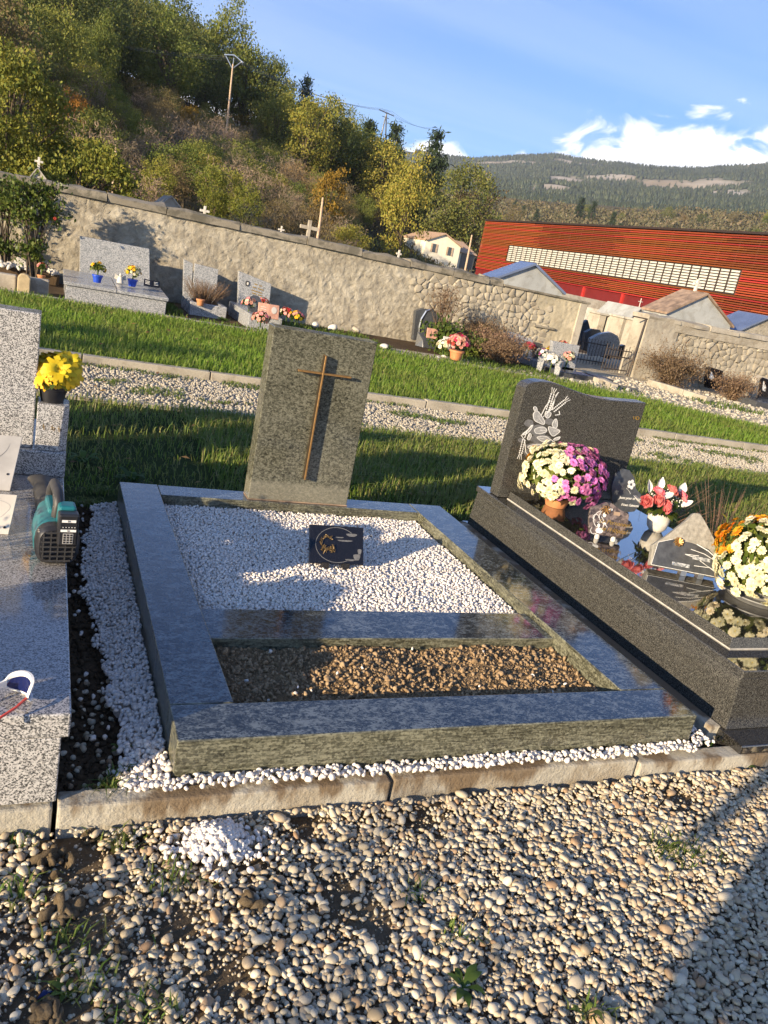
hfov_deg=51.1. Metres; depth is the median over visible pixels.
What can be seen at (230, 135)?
bush
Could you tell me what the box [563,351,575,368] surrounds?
flower spray
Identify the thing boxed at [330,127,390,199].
oak tree
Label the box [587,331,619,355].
headstone
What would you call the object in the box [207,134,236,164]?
bush
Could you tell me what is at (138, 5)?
broadleaf tree
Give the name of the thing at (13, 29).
broadleaf tree
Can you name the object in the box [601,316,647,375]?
iron gate
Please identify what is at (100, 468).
fallen leaves
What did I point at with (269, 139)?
bush
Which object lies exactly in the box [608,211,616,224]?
pine tree
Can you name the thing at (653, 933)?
stone
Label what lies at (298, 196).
bush
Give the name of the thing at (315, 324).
stone
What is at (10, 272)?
wall grave
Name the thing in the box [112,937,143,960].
earth clod
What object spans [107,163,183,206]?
bush
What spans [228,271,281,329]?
wall grave
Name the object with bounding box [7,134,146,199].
walnut tree
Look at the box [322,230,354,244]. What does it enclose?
bush
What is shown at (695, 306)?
tomb chapel
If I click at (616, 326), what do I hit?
tomb
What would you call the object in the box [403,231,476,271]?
white house
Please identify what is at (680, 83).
sky
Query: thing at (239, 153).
bush
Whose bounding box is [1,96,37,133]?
bush
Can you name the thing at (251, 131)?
bush
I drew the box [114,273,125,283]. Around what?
angel figure
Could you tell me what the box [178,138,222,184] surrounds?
bush
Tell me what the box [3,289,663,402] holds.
kerb
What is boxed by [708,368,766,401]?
dry bush
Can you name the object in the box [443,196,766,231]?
scrub hill
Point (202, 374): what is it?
kerb
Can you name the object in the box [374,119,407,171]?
pine tree
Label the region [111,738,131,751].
weed plant
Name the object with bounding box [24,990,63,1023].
earth clod
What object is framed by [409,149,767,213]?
mountain forest
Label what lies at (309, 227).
grave cross
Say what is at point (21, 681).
sunglasses
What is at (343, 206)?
bush
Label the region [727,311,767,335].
tomb chapel
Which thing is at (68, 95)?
bush
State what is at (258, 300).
round plaque
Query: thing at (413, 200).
broadleaf tree
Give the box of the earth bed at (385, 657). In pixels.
[215,644,596,702]
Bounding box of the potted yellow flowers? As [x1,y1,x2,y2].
[34,350,84,403]
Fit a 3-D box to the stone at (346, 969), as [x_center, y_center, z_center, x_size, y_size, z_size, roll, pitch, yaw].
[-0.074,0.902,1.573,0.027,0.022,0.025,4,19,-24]
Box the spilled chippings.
[137,816,310,901]
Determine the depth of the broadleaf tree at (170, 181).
30.15 m
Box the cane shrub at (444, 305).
[420,281,471,326]
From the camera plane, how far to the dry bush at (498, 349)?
13.29 m
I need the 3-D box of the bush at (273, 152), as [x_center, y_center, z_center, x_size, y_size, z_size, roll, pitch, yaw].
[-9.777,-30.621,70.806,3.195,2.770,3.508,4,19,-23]
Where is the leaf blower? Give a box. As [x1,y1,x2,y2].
[27,474,79,563]
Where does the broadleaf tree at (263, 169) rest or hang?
on the hillside
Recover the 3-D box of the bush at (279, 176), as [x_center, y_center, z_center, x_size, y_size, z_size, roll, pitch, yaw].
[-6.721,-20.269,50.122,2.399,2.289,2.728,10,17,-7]
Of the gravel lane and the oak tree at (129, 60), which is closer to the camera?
the gravel lane
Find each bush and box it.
[0,162,75,277]
[0,168,29,261]
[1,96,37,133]
[30,79,92,125]
[35,62,94,107]
[35,78,92,117]
[46,104,94,132]
[50,114,81,142]
[62,111,125,163]
[63,102,135,158]
[64,60,110,107]
[86,89,129,131]
[86,132,139,185]
[90,79,137,112]
[93,88,132,113]
[97,95,129,124]
[101,132,145,176]
[105,113,142,157]
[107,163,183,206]
[112,100,142,131]
[118,129,163,172]
[119,74,156,112]
[121,116,158,148]
[121,119,180,168]
[121,121,167,160]
[125,91,157,117]
[125,105,142,132]
[134,84,159,112]
[138,85,186,124]
[138,139,218,200]
[140,107,170,140]
[144,90,179,120]
[145,87,180,120]
[145,152,198,206]
[147,103,189,141]
[150,99,187,135]
[150,115,175,140]
[152,110,207,158]
[161,83,190,124]
[172,116,198,149]
[176,134,232,174]
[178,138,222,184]
[181,117,215,139]
[182,124,245,173]
[185,107,207,131]
[188,108,211,128]
[193,153,255,205]
[194,186,232,218]
[197,111,234,143]
[199,107,214,127]
[204,127,225,143]
[205,118,251,159]
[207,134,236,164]
[208,116,236,132]
[210,113,232,124]
[212,116,241,138]
[212,128,245,146]
[212,136,255,175]
[214,145,272,199]
[217,125,244,152]
[225,199,280,228]
[230,136,267,164]
[231,121,264,145]
[232,118,258,145]
[232,132,253,150]
[239,146,261,170]
[239,176,273,200]
[240,131,267,160]
[240,159,289,222]
[252,137,283,168]
[252,145,283,167]
[252,157,273,175]
[253,136,290,159]
[254,152,311,189]
[255,185,282,205]
[256,161,275,174]
[256,198,296,233]
[263,169,292,201]
[266,149,290,171]
[266,190,317,234]
[267,196,347,242]
[269,160,321,203]
[273,148,297,166]
[273,155,303,183]
[275,180,319,217]
[277,187,316,222]
[297,176,330,190]
[299,169,333,208]
[299,182,324,217]
[304,180,341,213]
[311,207,353,244]
[316,215,365,247]
[317,191,336,219]
[318,210,348,227]
[321,221,361,246]
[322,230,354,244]
[331,179,353,204]
[332,190,356,217]
[333,189,359,219]
[336,181,361,207]
[340,203,366,230]
[342,202,360,216]
[345,214,368,239]
[351,192,377,228]
[357,191,385,229]
[454,304,518,353]
[468,324,540,357]
[471,322,541,365]
[618,325,723,388]
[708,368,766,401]
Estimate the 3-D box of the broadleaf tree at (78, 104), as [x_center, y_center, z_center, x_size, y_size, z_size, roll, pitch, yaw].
[-15.105,-19.107,38.872,2.035,2.895,1.933,8,18,-13]
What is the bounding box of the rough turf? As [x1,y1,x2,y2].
[35,391,767,537]
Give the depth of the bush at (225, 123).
72.91 m
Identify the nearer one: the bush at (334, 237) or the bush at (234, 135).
the bush at (334, 237)
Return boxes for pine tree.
[295,72,314,110]
[357,117,379,193]
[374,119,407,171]
[376,144,405,219]
[412,127,454,227]
[532,208,539,220]
[573,196,585,218]
[573,199,582,217]
[584,200,598,219]
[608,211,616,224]
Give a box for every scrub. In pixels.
[426,189,767,258]
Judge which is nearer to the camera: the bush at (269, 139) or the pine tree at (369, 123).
the bush at (269, 139)
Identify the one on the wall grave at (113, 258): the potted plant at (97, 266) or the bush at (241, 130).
the potted plant at (97, 266)
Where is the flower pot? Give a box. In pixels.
[196,298,204,305]
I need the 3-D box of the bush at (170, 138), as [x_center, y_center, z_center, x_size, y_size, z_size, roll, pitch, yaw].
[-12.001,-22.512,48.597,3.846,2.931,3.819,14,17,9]
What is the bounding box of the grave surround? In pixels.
[117,482,696,782]
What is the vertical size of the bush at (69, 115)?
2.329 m
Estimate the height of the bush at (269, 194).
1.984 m
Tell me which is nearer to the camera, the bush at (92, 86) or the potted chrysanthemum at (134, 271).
the potted chrysanthemum at (134, 271)
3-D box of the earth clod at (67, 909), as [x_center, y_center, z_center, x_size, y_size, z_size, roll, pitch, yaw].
[-0.637,0.786,1.565,0.104,0.061,0.094,4,19,-24]
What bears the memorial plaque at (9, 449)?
on the granite tomb at (34, 631)
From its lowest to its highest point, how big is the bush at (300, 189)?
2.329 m
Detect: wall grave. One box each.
[0,257,60,295]
[63,236,168,314]
[181,259,226,318]
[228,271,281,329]
[411,308,465,352]
[506,331,573,369]
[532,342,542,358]
[543,340,613,381]
[703,367,722,390]
[735,375,767,408]
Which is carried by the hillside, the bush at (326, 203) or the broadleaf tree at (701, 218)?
the bush at (326, 203)
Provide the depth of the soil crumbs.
2.21 m
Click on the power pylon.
(386, 118)
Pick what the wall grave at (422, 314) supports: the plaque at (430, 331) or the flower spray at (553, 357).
the plaque at (430, 331)
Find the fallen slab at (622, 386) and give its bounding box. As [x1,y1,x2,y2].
[602,381,638,391]
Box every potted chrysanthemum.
[126,264,141,286]
[447,333,470,360]
[517,440,609,509]
[711,514,767,609]
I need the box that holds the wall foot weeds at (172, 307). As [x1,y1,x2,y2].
[165,301,767,415]
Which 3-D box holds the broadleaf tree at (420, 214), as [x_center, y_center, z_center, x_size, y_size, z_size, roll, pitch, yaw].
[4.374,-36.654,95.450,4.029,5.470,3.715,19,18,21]
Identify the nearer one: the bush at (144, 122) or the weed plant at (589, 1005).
the weed plant at (589, 1005)
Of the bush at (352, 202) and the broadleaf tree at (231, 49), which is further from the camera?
the broadleaf tree at (231, 49)
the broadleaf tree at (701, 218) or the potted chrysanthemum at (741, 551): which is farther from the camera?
the broadleaf tree at (701, 218)
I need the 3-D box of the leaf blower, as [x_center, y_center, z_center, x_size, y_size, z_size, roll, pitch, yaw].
[-1.086,-0.054,2.607,0.128,0.209,0.712,2,19,-28]
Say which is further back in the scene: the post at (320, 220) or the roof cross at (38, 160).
the post at (320, 220)
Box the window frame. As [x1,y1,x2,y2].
[506,245,743,295]
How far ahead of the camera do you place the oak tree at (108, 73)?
56.76 m
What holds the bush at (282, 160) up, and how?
on the hillside
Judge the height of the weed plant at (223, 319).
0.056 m
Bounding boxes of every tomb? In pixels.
[0,304,71,804]
[463,378,767,753]
[587,310,608,331]
[607,313,626,340]
[620,317,632,345]
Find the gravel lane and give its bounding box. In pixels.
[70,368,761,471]
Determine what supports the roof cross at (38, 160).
on the tomb chapel at (41, 174)
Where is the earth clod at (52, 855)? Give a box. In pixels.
[25,844,75,880]
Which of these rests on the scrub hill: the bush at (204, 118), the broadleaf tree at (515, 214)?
the broadleaf tree at (515, 214)
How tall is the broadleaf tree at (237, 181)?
2.691 m
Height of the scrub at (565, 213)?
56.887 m
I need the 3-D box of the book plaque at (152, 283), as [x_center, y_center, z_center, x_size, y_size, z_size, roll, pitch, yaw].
[-3.310,-3.254,11.443,0.220,0.092,0.073,4,19,-24]
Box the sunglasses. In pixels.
[0,670,33,718]
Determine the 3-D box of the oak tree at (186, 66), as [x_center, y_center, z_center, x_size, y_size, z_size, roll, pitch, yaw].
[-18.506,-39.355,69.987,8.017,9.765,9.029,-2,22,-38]
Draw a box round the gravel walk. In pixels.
[388,348,767,427]
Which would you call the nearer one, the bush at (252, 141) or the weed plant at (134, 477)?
the weed plant at (134, 477)
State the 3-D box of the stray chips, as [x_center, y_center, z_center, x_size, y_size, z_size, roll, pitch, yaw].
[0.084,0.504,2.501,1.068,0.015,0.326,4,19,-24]
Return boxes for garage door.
[459,253,466,268]
[466,252,475,271]
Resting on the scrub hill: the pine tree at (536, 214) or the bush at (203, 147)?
the pine tree at (536, 214)
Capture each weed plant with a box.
[48,977,78,1002]
[66,450,99,463]
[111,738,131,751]
[113,467,146,482]
[217,317,229,321]
[414,888,424,902]
[447,963,485,1007]
[570,1001,603,1021]
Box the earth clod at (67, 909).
[28,891,85,939]
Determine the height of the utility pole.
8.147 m
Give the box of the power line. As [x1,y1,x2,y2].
[127,46,436,129]
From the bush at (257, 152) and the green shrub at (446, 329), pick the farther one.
the bush at (257, 152)
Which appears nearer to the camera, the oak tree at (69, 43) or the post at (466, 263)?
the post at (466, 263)
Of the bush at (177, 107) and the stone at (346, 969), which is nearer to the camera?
the stone at (346, 969)
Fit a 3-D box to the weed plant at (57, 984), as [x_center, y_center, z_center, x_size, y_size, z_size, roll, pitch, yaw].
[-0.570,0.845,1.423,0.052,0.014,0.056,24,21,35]
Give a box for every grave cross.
[200,206,209,213]
[300,220,318,236]
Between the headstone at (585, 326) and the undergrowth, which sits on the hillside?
the undergrowth
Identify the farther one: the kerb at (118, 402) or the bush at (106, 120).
the bush at (106, 120)
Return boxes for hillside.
[0,67,476,272]
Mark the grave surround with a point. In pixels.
(209, 726)
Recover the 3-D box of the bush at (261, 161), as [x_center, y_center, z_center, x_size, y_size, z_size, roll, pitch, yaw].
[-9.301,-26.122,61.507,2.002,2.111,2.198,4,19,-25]
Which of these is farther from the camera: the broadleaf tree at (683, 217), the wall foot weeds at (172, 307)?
the broadleaf tree at (683, 217)
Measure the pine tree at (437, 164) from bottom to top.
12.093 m
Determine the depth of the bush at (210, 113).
76.27 m
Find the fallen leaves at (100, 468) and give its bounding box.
[5,288,767,528]
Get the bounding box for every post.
[316,197,323,238]
[464,235,472,270]
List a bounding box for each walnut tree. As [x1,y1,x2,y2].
[0,35,87,172]
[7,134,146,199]
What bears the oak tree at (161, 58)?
on the hillside
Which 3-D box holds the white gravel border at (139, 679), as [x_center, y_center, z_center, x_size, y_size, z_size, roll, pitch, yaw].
[0.091,0.593,2.417,1.895,0.051,0.613,4,19,-24]
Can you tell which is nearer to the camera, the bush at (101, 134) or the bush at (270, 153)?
the bush at (101, 134)
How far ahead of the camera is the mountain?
1296.82 m
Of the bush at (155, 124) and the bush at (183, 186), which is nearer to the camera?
the bush at (183, 186)
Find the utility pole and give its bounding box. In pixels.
[224,54,242,139]
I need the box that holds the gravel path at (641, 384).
[406,353,767,425]
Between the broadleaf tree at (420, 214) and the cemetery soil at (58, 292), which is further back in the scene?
the broadleaf tree at (420, 214)
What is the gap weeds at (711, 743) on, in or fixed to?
on the cemetery soil at (58, 292)
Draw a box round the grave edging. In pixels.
[578,371,617,386]
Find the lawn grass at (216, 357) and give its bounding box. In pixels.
[0,287,767,444]
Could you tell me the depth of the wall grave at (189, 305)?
12.41 m
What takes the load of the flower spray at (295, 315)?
on the cemetery soil at (58, 292)
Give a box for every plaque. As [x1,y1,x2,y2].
[0,435,21,490]
[0,494,16,534]
[144,279,159,287]
[247,295,261,311]
[258,302,278,319]
[308,524,362,569]
[426,328,437,338]
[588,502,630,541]
[610,469,640,513]
[647,513,720,579]
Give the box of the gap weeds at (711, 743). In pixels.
[688,732,717,747]
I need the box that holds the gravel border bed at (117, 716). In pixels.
[89,510,166,781]
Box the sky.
[131,0,767,167]
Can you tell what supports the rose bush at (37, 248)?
on the cemetery soil at (58, 292)
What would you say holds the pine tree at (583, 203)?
on the scrub hill
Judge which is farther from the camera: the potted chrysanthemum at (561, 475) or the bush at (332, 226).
the bush at (332, 226)
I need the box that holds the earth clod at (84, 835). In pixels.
[81,827,103,844]
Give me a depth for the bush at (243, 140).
65.06 m
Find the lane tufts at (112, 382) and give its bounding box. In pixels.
[84,361,767,472]
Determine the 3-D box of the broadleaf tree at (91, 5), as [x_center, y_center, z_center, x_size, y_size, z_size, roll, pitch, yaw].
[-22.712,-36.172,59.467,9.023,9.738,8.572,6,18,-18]
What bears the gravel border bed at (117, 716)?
on the cemetery soil at (58, 292)
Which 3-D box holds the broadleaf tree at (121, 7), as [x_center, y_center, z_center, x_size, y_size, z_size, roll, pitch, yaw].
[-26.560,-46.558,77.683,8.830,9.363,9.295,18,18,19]
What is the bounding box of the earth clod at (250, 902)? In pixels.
[229,888,272,918]
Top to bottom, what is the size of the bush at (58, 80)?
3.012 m
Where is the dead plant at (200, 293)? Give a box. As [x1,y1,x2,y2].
[182,275,230,304]
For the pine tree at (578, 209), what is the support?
on the scrub hill
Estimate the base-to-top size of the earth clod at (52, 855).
0.052 m
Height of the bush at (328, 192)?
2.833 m
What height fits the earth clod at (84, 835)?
0.023 m
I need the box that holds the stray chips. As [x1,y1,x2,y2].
[244,647,566,701]
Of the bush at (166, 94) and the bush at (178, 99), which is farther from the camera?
the bush at (178, 99)
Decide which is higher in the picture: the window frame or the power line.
the power line
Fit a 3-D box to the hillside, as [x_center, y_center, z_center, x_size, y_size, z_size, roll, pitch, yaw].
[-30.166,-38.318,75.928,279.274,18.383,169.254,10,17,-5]
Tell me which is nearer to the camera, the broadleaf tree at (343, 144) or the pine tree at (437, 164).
the broadleaf tree at (343, 144)
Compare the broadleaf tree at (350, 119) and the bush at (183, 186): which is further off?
the broadleaf tree at (350, 119)
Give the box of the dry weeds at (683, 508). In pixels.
[637,473,740,528]
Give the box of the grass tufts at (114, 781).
[0,483,767,1023]
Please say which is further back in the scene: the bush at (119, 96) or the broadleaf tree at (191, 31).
the broadleaf tree at (191, 31)
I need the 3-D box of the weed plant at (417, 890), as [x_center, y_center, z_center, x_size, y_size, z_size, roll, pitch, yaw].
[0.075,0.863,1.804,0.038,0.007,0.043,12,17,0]
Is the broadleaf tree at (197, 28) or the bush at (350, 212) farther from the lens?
the broadleaf tree at (197, 28)
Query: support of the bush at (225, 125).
on the hillside
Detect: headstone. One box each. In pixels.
[243,323,376,505]
[577,320,589,344]
[581,328,610,359]
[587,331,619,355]
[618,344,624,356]
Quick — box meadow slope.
[279,189,439,265]
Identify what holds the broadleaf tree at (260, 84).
on the hillside
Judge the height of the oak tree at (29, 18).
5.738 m
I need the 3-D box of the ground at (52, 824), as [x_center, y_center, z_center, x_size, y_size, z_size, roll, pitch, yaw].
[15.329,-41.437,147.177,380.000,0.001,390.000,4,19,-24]
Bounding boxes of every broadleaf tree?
[0,0,59,105]
[0,0,70,102]
[0,10,58,106]
[2,0,39,50]
[19,0,43,26]
[21,0,141,74]
[34,0,121,65]
[34,0,149,77]
[50,83,92,136]
[66,134,109,187]
[73,58,111,107]
[90,0,150,77]
[100,94,124,128]
[101,0,161,88]
[123,0,182,86]
[125,0,213,98]
[137,154,182,201]
[149,0,208,97]
[156,14,220,99]
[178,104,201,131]
[180,48,236,115]
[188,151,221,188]
[189,18,240,103]
[190,160,235,217]
[199,100,212,121]
[212,40,254,120]
[214,164,248,219]
[226,178,269,227]
[229,112,252,135]
[234,51,295,143]
[237,50,300,153]
[239,157,271,200]
[252,106,290,145]
[278,90,346,177]
[287,91,361,187]
[304,98,365,180]
[306,163,350,236]
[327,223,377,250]
[332,114,366,183]
[351,133,410,222]
[372,140,439,257]
[397,174,426,220]
[411,181,433,225]
[412,152,512,251]
[440,170,508,257]
[502,205,526,220]
[660,206,676,218]
[677,213,688,224]
[696,213,709,222]
[728,212,738,226]
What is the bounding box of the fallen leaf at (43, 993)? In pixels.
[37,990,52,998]
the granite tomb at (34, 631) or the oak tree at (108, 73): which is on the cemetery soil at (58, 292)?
the granite tomb at (34, 631)
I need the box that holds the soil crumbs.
[58,509,122,790]
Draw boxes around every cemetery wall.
[0,171,590,353]
[618,311,767,395]
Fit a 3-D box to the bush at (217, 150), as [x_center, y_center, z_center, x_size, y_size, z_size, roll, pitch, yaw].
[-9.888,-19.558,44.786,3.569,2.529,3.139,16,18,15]
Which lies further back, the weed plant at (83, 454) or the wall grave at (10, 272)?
the wall grave at (10, 272)
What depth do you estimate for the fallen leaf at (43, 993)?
1.41 m
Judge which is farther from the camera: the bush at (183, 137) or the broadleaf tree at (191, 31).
the broadleaf tree at (191, 31)
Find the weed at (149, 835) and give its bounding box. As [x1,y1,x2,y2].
[138,823,165,843]
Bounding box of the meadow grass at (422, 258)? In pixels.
[270,179,472,272]
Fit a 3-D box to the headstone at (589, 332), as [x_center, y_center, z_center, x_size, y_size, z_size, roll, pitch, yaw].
[4.998,-3.938,18.769,0.893,0.624,0.120,4,19,-24]
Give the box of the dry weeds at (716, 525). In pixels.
[655,468,766,539]
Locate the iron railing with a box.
[576,336,610,364]
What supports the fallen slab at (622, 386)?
on the gravel walk
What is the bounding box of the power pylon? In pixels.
[379,109,393,139]
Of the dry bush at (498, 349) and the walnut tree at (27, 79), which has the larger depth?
the walnut tree at (27, 79)
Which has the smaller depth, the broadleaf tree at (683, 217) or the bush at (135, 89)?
the bush at (135, 89)
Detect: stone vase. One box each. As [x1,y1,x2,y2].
[536,356,545,370]
[554,361,563,375]
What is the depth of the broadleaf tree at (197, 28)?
83.01 m
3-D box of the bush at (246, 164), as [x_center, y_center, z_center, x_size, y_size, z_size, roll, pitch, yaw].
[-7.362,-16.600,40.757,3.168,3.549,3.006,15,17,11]
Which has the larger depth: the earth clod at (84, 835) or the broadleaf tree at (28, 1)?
the broadleaf tree at (28, 1)
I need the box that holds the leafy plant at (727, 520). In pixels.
[714,508,765,541]
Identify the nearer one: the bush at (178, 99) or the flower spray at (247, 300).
the flower spray at (247, 300)
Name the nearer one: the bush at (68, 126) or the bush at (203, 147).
the bush at (68, 126)
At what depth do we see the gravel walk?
15.77 m
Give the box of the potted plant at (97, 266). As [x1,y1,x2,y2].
[90,261,106,282]
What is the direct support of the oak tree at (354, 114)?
on the hillside
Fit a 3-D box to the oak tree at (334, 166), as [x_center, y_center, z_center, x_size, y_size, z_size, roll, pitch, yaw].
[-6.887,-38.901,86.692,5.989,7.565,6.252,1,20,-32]
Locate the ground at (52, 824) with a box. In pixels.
[50,814,55,839]
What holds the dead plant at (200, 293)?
on the wall grave at (189, 305)
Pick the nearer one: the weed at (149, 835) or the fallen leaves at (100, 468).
the weed at (149, 835)
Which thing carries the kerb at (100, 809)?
on the cemetery soil at (58, 292)
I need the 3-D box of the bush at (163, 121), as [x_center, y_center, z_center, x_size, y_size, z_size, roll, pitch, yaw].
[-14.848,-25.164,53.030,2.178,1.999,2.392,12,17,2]
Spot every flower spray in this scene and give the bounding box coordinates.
[241,297,257,310]
[251,310,270,327]
[260,297,269,303]
[279,306,293,320]
[287,310,304,324]
[436,339,451,354]
[522,341,535,356]
[535,348,549,356]
[545,352,560,373]
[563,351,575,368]
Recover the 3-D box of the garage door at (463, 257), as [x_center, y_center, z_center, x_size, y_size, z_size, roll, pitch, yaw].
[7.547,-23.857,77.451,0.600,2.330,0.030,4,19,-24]
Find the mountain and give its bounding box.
[245,128,767,200]
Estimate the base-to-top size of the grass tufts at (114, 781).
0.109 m
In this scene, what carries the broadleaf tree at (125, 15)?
on the hillside
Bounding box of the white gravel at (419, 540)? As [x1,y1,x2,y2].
[164,504,517,613]
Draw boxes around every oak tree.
[0,5,43,38]
[24,0,106,92]
[50,20,107,87]
[70,2,126,91]
[98,26,142,92]
[126,0,217,114]
[138,20,185,95]
[177,31,245,113]
[199,0,258,114]
[217,39,288,125]
[242,72,301,151]
[300,120,345,172]
[326,126,388,198]
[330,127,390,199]
[340,104,365,127]
[367,157,417,199]
[422,170,447,207]
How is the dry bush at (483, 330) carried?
on the cemetery soil at (58, 292)
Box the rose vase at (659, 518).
[633,477,692,532]
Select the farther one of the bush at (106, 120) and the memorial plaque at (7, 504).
the bush at (106, 120)
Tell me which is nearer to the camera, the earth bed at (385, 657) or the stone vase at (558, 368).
the earth bed at (385, 657)
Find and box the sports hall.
[475,219,767,315]
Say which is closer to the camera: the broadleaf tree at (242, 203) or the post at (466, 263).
the broadleaf tree at (242, 203)
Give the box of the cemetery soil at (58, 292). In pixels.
[16,284,716,813]
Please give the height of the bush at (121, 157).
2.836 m
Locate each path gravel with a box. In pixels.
[0,767,767,1023]
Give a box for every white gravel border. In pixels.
[68,501,147,665]
[78,658,714,792]
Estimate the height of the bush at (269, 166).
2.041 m
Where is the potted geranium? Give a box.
[36,262,47,278]
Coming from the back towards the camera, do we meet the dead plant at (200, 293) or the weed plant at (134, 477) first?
the dead plant at (200, 293)
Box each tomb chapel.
[30,168,45,178]
[155,195,180,207]
[483,261,565,295]
[584,307,598,319]
[597,298,643,331]
[641,289,734,329]
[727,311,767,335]
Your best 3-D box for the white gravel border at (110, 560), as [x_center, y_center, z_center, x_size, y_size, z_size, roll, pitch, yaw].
[-1.052,0.199,2.932,0.242,0.049,1.391,4,19,-24]
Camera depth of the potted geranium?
10.48 m
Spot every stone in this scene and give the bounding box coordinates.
[17,273,30,292]
[199,996,213,1010]
[210,909,221,923]
[311,322,318,328]
[327,324,336,330]
[340,964,352,978]
[352,326,360,332]
[380,343,387,348]
[588,1007,603,1023]
[649,930,657,937]
[658,924,673,936]
[666,789,675,796]
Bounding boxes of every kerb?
[0,746,767,842]
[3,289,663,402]
[36,391,766,476]
[39,347,767,451]
[459,521,719,742]
[647,379,710,401]
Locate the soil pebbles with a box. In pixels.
[60,678,117,789]
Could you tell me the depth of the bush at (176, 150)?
36.55 m
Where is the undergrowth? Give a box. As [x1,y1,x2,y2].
[1,73,477,273]
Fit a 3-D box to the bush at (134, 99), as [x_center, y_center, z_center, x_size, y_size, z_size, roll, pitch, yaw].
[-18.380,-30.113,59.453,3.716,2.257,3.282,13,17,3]
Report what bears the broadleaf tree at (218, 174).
on the hillside
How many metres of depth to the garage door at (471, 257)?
77.65 m
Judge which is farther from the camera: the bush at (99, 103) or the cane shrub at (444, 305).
the bush at (99, 103)
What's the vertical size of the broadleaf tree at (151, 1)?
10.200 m
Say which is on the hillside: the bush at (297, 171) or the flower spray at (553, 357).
the bush at (297, 171)
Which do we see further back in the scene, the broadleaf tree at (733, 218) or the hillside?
the broadleaf tree at (733, 218)
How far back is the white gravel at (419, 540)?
3.19 m
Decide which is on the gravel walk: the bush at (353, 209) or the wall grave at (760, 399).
the wall grave at (760, 399)
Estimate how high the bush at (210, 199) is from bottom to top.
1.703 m
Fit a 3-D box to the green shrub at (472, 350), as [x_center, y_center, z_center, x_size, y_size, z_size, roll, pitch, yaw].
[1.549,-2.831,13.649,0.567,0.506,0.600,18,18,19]
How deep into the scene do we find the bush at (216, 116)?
80.06 m
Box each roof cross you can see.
[35,157,42,168]
[692,279,700,290]
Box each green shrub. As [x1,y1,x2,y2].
[409,312,470,357]
[461,331,487,356]
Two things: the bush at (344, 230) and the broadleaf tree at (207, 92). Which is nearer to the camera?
the bush at (344, 230)
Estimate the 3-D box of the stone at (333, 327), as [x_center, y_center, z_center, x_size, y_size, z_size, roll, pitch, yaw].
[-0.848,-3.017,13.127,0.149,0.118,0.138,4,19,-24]
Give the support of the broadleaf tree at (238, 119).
on the hillside
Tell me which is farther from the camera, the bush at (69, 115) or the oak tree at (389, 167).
the oak tree at (389, 167)
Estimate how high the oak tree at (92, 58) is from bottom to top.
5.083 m
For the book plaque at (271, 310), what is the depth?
11.27 m
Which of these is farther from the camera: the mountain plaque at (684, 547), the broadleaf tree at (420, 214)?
the broadleaf tree at (420, 214)
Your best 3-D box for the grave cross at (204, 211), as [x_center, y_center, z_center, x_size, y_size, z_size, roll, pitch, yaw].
[-4.618,-6.858,20.269,0.240,1.653,0.120,4,19,-24]

